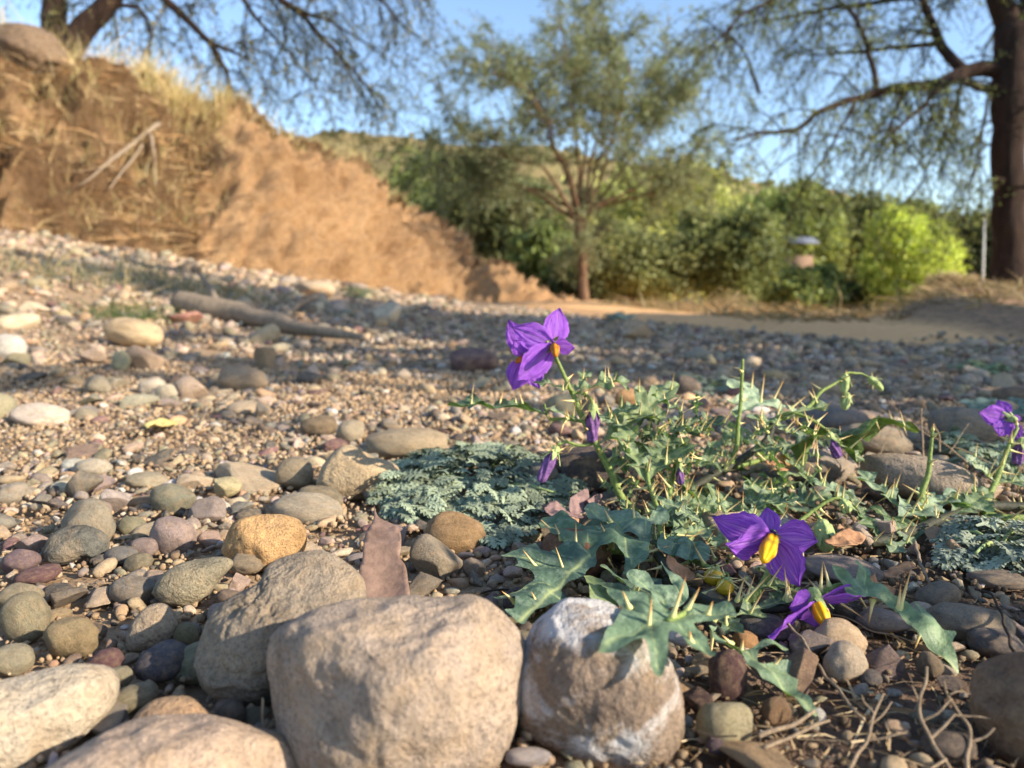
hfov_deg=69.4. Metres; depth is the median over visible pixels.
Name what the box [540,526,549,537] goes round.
pebble
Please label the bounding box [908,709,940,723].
pebble
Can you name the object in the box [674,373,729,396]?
silver mat plant
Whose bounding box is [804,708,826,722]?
pebble
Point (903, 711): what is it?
straw litter
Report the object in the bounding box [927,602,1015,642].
cobble
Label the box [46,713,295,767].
cobble
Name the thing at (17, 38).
boulder
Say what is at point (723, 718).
pebble
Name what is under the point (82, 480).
pebble
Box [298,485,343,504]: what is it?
cobble
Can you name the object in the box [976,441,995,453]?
pebble
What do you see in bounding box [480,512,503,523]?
pebble
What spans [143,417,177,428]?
dead leaf
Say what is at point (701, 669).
pebble
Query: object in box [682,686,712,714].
pebble
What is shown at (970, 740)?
dry branch
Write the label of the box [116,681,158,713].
pebble
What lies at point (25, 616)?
pebble
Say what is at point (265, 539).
cobble
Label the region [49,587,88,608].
pebble
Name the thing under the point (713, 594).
pebble
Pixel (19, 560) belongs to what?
pebble
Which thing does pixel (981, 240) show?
edge tree
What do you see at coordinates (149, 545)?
pebble
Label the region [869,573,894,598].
dead leaf
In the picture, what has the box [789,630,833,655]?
pebble
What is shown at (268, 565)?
pebble
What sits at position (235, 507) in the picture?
pebble
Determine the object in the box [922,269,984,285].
brown brush
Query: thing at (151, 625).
cobble
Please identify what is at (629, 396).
cobble
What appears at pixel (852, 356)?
gravel
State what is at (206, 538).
pebble
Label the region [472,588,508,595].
charred stick
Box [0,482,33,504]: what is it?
pebble
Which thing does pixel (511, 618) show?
pebble
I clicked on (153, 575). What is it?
pebble
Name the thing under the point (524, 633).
pebble
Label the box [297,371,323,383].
pebble
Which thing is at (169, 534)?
pebble
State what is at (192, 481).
pebble
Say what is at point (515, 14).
sky
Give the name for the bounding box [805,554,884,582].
cobble
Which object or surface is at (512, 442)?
pebble
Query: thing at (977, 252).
shaded tree
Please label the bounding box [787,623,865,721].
dry stalk
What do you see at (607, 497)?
pebble
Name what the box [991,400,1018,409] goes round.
pebble
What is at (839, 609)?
pebble
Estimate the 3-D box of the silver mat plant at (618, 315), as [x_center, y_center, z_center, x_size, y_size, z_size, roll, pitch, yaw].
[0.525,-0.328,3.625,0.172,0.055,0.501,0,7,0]
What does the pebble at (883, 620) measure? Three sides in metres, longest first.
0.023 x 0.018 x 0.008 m
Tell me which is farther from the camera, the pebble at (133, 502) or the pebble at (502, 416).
the pebble at (502, 416)
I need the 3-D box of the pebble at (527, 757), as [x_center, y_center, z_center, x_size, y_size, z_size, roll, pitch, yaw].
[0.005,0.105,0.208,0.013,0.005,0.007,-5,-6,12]
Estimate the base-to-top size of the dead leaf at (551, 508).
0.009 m
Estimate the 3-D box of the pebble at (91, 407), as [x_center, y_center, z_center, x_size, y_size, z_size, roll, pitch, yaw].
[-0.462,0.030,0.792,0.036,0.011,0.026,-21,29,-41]
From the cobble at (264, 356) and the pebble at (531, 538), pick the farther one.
the cobble at (264, 356)
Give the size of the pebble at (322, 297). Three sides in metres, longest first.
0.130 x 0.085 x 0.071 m
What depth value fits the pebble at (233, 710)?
0.22 m
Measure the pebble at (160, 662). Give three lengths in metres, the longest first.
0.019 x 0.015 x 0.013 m
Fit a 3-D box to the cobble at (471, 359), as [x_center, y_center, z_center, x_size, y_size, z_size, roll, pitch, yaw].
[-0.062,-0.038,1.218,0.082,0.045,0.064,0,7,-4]
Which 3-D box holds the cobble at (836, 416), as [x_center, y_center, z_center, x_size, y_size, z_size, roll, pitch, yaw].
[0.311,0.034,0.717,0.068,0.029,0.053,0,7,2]
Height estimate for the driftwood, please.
0.169 m
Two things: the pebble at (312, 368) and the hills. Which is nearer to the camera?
the pebble at (312, 368)
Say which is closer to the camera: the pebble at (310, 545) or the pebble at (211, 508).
the pebble at (310, 545)
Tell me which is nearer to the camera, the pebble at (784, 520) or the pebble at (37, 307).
the pebble at (784, 520)
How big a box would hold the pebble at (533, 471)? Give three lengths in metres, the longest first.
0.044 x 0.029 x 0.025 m
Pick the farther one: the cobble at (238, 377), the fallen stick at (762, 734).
the cobble at (238, 377)
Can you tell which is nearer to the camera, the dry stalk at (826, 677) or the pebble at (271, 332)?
the dry stalk at (826, 677)
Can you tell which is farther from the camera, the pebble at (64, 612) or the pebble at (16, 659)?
the pebble at (64, 612)
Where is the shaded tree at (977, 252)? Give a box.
[928,200,991,283]
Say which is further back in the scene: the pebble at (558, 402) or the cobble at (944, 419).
the pebble at (558, 402)
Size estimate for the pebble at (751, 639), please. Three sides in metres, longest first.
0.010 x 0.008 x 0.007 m
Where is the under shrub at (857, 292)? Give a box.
[841,276,882,313]
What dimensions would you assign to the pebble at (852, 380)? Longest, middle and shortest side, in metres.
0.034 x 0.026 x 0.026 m
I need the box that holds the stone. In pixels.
[359,506,409,597]
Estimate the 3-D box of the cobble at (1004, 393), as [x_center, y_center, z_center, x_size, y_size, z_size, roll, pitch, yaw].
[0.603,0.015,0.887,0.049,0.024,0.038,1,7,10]
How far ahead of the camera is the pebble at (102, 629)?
0.28 m
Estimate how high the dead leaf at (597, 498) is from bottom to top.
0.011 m
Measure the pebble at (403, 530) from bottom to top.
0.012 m
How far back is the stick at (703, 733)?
0.21 m
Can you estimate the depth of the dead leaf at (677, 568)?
0.32 m
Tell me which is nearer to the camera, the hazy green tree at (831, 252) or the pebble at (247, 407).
the pebble at (247, 407)
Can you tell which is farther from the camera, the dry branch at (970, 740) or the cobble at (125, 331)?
the cobble at (125, 331)
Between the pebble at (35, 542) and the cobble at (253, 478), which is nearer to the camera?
the pebble at (35, 542)
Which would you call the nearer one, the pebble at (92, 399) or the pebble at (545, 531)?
the pebble at (545, 531)
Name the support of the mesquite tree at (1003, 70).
on the ground at (990, 321)
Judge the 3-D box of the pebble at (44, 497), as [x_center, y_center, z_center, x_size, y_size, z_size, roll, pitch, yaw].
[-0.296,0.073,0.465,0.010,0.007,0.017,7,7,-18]
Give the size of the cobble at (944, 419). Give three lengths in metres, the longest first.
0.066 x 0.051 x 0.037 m
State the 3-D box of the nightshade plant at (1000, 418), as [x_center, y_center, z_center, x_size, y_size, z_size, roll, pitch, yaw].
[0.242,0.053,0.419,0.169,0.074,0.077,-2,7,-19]
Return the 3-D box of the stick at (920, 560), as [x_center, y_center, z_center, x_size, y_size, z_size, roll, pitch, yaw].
[0.190,0.083,0.343,0.003,0.002,0.061,3,8,23]
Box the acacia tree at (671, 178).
[366,0,778,300]
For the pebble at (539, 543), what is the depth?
0.37 m
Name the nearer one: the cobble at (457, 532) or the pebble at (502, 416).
the cobble at (457, 532)
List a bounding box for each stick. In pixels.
[30,500,57,507]
[261,698,265,727]
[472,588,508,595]
[690,729,736,737]
[757,709,829,748]
[913,541,930,583]
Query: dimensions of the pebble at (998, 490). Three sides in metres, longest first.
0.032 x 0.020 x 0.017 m
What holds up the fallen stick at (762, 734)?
on the ground at (990, 321)
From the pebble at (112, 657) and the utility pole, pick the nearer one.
the pebble at (112, 657)
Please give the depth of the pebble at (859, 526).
0.41 m
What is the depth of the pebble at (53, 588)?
0.32 m
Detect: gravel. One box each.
[0,226,1023,767]
[29,229,149,252]
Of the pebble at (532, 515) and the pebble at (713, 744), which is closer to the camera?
the pebble at (713, 744)
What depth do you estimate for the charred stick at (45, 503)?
0.44 m
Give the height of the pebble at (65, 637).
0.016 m
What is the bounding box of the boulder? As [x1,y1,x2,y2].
[0,22,68,79]
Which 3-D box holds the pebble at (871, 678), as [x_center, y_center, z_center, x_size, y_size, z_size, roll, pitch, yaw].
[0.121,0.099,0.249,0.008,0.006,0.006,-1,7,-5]
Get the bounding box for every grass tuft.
[27,284,226,328]
[336,283,401,300]
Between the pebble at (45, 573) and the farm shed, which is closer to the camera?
the pebble at (45, 573)
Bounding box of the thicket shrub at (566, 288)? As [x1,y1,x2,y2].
[536,263,637,301]
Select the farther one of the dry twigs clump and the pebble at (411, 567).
the dry twigs clump
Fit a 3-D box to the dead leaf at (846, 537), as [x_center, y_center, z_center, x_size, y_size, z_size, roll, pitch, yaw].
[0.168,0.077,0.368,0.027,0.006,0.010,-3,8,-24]
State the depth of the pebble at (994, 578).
0.33 m
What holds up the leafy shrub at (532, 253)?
on the ground at (990, 321)
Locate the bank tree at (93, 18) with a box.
[4,0,465,185]
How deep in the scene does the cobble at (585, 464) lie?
0.48 m
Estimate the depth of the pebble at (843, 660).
0.25 m
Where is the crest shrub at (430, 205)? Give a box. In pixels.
[402,157,480,216]
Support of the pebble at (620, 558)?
on the ground at (990, 321)
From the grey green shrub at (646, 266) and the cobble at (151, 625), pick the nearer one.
the cobble at (151, 625)
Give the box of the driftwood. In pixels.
[170,272,365,340]
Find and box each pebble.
[0,304,18,314]
[0,313,40,328]
[0,353,31,365]
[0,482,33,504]
[0,582,44,606]
[0,591,51,643]
[0,643,34,676]
[1,549,41,572]
[9,372,46,383]
[12,563,61,584]
[13,534,47,552]
[19,301,50,312]
[33,494,51,501]
[43,583,73,596]
[43,616,98,659]
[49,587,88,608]
[50,608,72,623]
[58,475,72,480]
[63,374,85,386]
[65,470,103,497]
[66,444,99,458]
[70,405,100,416]
[73,408,97,421]
[78,393,104,405]
[85,586,112,608]
[86,647,123,667]
[89,475,116,495]
[91,702,128,734]
[94,623,107,637]
[95,581,109,586]
[99,489,132,513]
[104,546,137,564]
[109,377,130,388]
[109,575,155,606]
[113,666,132,686]
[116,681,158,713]
[117,516,145,534]
[120,394,159,407]
[121,442,143,452]
[123,553,153,571]
[123,653,139,665]
[127,494,150,506]
[128,537,157,555]
[130,521,154,539]
[134,639,186,682]
[143,448,174,467]
[143,569,163,581]
[149,483,196,516]
[149,516,196,555]
[154,384,177,397]
[160,397,181,408]
[172,623,198,645]
[173,641,199,684]
[175,474,214,491]
[187,496,225,521]
[197,531,220,545]
[207,602,222,619]
[211,373,219,378]
[212,698,242,711]
[214,476,241,497]
[214,589,239,602]
[217,700,246,722]
[226,501,254,515]
[227,400,257,415]
[228,572,250,591]
[231,553,264,574]
[245,706,269,725]
[249,324,280,343]
[255,401,269,418]
[264,555,288,571]
[264,693,271,704]
[270,492,342,525]
[275,458,313,490]
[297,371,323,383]
[304,541,323,550]
[305,364,318,373]
[309,292,328,301]
[322,438,348,451]
[336,420,363,442]
[373,301,400,321]
[381,422,401,429]
[396,524,406,545]
[400,546,410,556]
[408,560,415,571]
[409,534,462,582]
[409,572,442,595]
[458,413,472,423]
[462,557,485,576]
[467,377,489,392]
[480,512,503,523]
[485,592,497,605]
[486,412,513,421]
[501,610,531,626]
[503,587,540,613]
[504,441,526,450]
[505,747,551,767]
[507,529,542,543]
[509,462,558,492]
[509,510,533,522]
[512,542,525,559]
[519,629,528,639]
[533,513,548,530]
[534,541,542,549]
[535,451,547,455]
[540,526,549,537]
[545,394,576,412]
[579,396,597,410]
[579,515,592,525]
[597,395,614,405]
[601,488,638,508]
[611,542,624,562]
[634,414,674,429]
[634,439,653,447]
[652,424,667,430]
[679,680,694,692]
[682,665,707,676]
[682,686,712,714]
[684,714,693,727]
[691,397,713,409]
[691,652,711,666]
[693,534,704,542]
[696,702,752,753]
[700,588,725,599]
[701,510,729,548]
[705,737,723,754]
[708,649,747,702]
[710,408,731,419]
[710,693,720,701]
[714,559,736,577]
[719,740,793,767]
[727,387,744,396]
[732,630,758,647]
[740,613,792,642]
[753,463,767,472]
[759,563,772,577]
[761,696,791,726]
[762,422,790,435]
[769,648,818,694]
[777,512,794,519]
[780,517,789,525]
[784,619,800,632]
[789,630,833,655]
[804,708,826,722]
[810,379,842,396]
[814,617,867,653]
[823,640,868,685]
[831,604,857,626]
[838,377,855,387]
[850,528,873,553]
[851,518,879,533]
[855,607,912,632]
[858,669,882,687]
[859,410,883,416]
[863,605,894,611]
[865,644,905,681]
[866,520,896,546]
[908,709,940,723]
[910,601,930,611]
[914,581,960,605]
[915,642,965,657]
[916,651,943,680]
[920,729,976,763]
[925,526,945,547]
[934,394,958,402]
[935,675,962,694]
[940,659,955,676]
[946,539,968,554]
[962,366,989,377]
[966,569,1023,589]
[966,627,1023,657]
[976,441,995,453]
[984,483,1002,497]
[990,373,1015,387]
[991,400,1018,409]
[1013,620,1023,638]
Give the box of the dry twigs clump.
[877,398,996,468]
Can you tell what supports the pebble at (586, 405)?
on the ground at (990, 321)
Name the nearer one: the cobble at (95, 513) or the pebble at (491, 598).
the pebble at (491, 598)
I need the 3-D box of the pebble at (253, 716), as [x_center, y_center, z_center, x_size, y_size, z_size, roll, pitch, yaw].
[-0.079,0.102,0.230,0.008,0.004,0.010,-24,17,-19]
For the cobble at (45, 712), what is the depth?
0.21 m
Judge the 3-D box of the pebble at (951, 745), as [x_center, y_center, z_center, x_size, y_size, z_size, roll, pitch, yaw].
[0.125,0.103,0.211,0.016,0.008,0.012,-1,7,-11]
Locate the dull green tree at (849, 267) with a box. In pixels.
[827,182,970,284]
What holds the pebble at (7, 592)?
on the ground at (990, 321)
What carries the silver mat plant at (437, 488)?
on the ground at (990, 321)
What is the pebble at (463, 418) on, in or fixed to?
on the ground at (990, 321)
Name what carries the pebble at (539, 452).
on the ground at (990, 321)
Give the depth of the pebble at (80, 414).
0.76 m
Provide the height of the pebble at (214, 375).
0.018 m
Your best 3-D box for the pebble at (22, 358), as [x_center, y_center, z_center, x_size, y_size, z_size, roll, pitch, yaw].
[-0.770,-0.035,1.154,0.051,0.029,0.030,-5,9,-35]
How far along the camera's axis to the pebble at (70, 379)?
0.98 m
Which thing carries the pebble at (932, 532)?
on the ground at (990, 321)
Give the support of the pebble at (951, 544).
on the ground at (990, 321)
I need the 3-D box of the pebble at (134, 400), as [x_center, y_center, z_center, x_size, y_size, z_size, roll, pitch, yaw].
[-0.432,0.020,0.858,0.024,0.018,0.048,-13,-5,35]
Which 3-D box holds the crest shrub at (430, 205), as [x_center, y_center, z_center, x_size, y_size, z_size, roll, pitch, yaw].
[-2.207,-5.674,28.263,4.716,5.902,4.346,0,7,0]
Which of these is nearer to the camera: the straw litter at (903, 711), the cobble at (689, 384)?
the straw litter at (903, 711)
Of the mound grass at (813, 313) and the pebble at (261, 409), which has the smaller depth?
the pebble at (261, 409)
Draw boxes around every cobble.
[0,334,27,358]
[0,663,119,767]
[8,403,70,427]
[41,525,109,564]
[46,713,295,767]
[60,498,115,540]
[72,458,112,474]
[79,344,105,363]
[84,374,111,394]
[102,317,163,347]
[111,351,130,370]
[124,472,167,488]
[125,345,167,371]
[125,603,177,652]
[132,696,209,719]
[138,378,165,392]
[152,557,232,606]
[167,311,203,323]
[174,375,208,397]
[193,550,366,707]
[215,462,283,497]
[217,365,267,391]
[221,514,306,572]
[253,346,276,368]
[266,594,525,767]
[294,281,335,297]
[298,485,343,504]
[300,414,336,436]
[316,445,398,500]
[365,428,447,459]
[424,511,485,554]
[449,347,498,373]
[517,597,684,767]
[542,528,611,579]
[555,446,629,495]
[615,388,634,404]
[623,321,653,339]
[669,409,709,423]
[676,375,700,395]
[779,448,853,485]
[798,403,868,429]
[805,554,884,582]
[839,423,912,454]
[860,453,993,515]
[927,406,1006,443]
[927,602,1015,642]
[969,651,1023,767]
[991,386,1023,400]
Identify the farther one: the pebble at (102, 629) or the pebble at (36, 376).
the pebble at (36, 376)
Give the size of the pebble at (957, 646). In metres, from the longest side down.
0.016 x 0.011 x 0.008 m
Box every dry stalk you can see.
[773,612,921,644]
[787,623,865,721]
[974,588,1015,651]
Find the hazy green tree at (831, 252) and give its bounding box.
[702,173,861,306]
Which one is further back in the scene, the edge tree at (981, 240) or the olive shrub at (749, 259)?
the edge tree at (981, 240)
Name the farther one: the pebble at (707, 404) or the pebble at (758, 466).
the pebble at (707, 404)
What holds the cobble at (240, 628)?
on the ground at (990, 321)
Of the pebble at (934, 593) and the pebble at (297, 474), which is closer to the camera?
the pebble at (934, 593)
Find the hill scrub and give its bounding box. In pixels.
[279,126,989,296]
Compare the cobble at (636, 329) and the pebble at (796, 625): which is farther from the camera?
the cobble at (636, 329)
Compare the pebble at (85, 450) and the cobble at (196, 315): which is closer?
the pebble at (85, 450)
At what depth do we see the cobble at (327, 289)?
3.79 m
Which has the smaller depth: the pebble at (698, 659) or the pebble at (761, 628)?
the pebble at (698, 659)
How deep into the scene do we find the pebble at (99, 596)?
0.31 m
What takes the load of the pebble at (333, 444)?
on the ground at (990, 321)
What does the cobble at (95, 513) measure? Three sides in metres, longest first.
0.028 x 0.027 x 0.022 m
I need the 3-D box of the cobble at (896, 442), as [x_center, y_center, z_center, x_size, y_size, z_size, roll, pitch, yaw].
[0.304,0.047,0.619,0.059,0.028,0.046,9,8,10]
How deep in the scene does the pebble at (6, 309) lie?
1.61 m
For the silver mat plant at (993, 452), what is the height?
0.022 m
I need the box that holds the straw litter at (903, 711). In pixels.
[576,516,1019,767]
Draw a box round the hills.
[306,131,988,305]
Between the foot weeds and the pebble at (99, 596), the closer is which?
the pebble at (99, 596)
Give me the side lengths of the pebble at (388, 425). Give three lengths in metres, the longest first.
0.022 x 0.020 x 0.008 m
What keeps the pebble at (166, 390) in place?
on the ground at (990, 321)
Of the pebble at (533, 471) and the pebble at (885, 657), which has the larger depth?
the pebble at (533, 471)
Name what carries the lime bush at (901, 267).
on the ground at (990, 321)
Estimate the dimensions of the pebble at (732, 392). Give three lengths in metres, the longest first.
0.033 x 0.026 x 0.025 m
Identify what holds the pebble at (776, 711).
on the ground at (990, 321)
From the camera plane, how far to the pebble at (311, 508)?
0.43 m
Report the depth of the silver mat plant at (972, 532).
0.36 m
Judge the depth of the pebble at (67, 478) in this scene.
0.51 m
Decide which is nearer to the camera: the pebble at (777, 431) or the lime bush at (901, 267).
the pebble at (777, 431)
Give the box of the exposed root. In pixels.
[76,121,160,188]
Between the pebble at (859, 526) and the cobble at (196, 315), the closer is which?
the pebble at (859, 526)
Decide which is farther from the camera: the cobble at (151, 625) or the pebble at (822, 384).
the pebble at (822, 384)
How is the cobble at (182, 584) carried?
on the ground at (990, 321)
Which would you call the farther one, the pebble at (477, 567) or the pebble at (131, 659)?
the pebble at (477, 567)
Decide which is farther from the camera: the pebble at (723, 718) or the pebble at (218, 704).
the pebble at (218, 704)
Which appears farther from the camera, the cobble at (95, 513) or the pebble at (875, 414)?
the pebble at (875, 414)
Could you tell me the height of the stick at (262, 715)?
0.014 m
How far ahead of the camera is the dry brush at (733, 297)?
8.96 m
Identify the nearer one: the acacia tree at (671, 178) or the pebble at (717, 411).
the pebble at (717, 411)
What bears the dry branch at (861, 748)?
on the ground at (990, 321)
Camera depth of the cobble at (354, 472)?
0.48 m
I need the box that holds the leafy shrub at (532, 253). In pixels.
[504,213,574,295]
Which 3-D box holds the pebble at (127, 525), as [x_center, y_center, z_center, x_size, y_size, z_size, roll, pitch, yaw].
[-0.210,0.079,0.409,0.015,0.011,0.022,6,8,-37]
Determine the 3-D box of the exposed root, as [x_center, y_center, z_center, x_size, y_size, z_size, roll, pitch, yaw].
[-2.949,-1.795,5.720,0.252,0.699,1.114,0,7,0]
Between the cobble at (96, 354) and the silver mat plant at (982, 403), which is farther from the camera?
the cobble at (96, 354)
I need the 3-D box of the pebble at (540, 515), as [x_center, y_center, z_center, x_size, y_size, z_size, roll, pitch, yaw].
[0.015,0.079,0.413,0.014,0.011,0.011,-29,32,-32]
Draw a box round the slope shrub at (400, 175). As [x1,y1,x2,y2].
[368,127,463,207]
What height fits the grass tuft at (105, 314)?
0.126 m
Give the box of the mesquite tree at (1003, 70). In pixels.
[648,0,1023,286]
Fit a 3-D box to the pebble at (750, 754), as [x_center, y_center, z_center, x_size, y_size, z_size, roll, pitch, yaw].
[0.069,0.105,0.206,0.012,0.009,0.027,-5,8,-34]
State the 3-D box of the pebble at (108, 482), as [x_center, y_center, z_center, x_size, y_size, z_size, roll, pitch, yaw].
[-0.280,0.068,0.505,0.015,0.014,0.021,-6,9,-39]
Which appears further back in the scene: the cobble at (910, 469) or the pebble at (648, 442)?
the pebble at (648, 442)
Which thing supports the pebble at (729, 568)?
on the ground at (990, 321)
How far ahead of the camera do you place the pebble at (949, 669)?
0.25 m
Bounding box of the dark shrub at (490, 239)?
[432,155,570,262]
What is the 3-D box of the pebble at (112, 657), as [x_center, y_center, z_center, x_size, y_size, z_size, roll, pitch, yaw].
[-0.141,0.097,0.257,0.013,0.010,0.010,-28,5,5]
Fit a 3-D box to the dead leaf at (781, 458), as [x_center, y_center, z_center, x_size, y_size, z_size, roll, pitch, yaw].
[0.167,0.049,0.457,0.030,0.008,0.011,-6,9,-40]
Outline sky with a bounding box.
[0,0,1018,213]
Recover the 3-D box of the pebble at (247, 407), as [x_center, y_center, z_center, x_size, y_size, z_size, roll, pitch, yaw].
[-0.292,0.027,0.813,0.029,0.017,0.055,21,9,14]
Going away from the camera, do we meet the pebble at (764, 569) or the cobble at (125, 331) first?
the pebble at (764, 569)
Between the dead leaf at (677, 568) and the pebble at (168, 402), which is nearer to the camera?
the dead leaf at (677, 568)
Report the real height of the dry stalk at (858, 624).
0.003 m
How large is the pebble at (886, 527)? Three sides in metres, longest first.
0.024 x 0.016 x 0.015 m
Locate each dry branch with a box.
[848,693,906,767]
[912,666,994,767]
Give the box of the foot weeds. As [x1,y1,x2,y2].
[0,225,308,310]
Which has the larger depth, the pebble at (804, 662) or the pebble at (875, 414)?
the pebble at (875, 414)
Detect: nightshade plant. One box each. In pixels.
[447,308,958,716]
[813,400,1023,552]
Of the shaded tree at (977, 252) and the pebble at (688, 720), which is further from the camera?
the shaded tree at (977, 252)
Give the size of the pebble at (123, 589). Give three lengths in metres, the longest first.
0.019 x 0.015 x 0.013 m
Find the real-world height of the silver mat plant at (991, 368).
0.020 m
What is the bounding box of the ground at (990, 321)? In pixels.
[0,229,1023,767]
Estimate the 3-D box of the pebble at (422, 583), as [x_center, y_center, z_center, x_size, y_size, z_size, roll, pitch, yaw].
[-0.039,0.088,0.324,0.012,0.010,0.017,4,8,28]
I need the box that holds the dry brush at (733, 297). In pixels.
[709,282,760,305]
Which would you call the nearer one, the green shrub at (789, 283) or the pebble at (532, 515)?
the pebble at (532, 515)
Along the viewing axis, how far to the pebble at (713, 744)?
0.21 m
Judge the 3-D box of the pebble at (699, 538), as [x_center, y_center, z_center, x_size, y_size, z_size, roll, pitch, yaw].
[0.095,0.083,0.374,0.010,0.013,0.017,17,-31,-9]
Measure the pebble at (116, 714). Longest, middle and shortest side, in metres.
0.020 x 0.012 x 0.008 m
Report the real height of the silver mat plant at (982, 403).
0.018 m
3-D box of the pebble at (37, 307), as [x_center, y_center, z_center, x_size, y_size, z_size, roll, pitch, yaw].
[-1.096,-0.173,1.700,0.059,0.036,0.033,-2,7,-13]
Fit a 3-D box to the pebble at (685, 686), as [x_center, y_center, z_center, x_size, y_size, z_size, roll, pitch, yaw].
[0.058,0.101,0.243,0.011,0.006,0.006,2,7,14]
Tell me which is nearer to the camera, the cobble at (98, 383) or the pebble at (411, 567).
the pebble at (411, 567)
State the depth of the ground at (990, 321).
0.50 m
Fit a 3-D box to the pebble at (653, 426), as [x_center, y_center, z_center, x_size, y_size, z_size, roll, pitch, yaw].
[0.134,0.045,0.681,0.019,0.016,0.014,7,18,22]
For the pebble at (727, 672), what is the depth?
0.24 m
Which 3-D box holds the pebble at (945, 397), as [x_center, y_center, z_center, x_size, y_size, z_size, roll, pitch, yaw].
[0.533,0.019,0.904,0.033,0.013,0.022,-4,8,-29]
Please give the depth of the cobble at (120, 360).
1.12 m
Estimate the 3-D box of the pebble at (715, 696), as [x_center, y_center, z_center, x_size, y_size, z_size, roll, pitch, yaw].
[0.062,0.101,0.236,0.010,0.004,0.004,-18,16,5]
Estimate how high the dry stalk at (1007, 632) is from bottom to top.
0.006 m
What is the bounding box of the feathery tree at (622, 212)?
[562,137,755,303]
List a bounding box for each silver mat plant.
[340,286,376,297]
[366,441,590,549]
[602,311,636,319]
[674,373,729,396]
[925,514,1023,573]
[928,426,1023,471]
[946,359,1011,375]
[958,397,1023,414]
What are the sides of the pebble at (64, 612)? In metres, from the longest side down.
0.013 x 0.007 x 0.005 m
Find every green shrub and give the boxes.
[548,212,717,301]
[754,263,855,311]
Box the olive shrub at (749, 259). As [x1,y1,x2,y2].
[668,198,800,305]
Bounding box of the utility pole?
[981,218,985,283]
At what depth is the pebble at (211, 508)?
0.43 m
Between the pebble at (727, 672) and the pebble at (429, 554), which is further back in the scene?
the pebble at (429, 554)
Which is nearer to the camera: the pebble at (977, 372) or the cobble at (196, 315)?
the pebble at (977, 372)
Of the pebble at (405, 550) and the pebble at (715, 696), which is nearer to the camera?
the pebble at (715, 696)
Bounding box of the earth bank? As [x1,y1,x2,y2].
[0,53,576,302]
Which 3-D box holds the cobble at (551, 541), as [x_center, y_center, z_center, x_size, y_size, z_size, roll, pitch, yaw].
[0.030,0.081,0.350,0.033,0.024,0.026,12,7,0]
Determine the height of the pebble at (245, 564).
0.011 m
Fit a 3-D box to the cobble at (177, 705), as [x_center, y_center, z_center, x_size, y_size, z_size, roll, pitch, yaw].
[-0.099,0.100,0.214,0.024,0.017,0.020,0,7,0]
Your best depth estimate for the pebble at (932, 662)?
0.25 m
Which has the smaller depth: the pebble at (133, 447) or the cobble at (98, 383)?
the pebble at (133, 447)
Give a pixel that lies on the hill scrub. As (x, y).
(549, 161)
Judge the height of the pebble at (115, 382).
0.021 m
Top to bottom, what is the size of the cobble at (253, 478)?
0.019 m
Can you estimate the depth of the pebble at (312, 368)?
1.11 m
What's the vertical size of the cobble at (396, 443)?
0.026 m
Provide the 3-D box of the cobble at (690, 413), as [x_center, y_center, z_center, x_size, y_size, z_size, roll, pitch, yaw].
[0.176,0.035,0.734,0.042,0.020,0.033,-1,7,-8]
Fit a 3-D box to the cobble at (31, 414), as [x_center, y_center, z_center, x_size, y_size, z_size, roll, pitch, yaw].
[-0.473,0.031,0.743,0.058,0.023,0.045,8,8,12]
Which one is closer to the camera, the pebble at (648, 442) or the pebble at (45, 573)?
the pebble at (45, 573)
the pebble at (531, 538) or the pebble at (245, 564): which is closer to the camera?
the pebble at (245, 564)
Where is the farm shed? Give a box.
[780,237,819,267]
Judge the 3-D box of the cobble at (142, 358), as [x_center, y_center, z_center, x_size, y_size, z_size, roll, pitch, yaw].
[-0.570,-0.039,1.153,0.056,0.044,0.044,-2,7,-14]
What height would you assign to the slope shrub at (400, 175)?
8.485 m
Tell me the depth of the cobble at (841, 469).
0.50 m
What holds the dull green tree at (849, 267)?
on the ground at (990, 321)
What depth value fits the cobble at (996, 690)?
0.21 m
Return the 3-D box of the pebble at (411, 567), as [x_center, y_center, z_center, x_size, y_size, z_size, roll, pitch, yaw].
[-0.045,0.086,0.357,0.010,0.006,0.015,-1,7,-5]
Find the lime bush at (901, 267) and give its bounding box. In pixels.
[849,197,974,309]
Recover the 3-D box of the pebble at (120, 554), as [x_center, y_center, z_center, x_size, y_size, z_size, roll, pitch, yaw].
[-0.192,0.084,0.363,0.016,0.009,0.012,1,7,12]
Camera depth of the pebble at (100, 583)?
0.32 m
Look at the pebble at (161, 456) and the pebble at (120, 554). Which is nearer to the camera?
the pebble at (120, 554)
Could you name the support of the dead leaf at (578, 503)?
on the ground at (990, 321)
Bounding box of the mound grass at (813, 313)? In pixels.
[533,269,1023,326]
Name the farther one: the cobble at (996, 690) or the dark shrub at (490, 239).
the dark shrub at (490, 239)
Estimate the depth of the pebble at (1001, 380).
1.02 m
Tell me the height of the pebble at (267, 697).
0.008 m
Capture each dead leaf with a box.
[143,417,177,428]
[542,501,586,518]
[569,489,588,514]
[586,494,601,504]
[666,555,695,580]
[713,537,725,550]
[766,454,791,470]
[824,528,865,546]
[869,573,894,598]
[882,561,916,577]
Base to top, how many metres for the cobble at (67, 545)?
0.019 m
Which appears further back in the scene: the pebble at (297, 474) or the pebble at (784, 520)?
the pebble at (297, 474)
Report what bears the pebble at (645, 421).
on the ground at (990, 321)

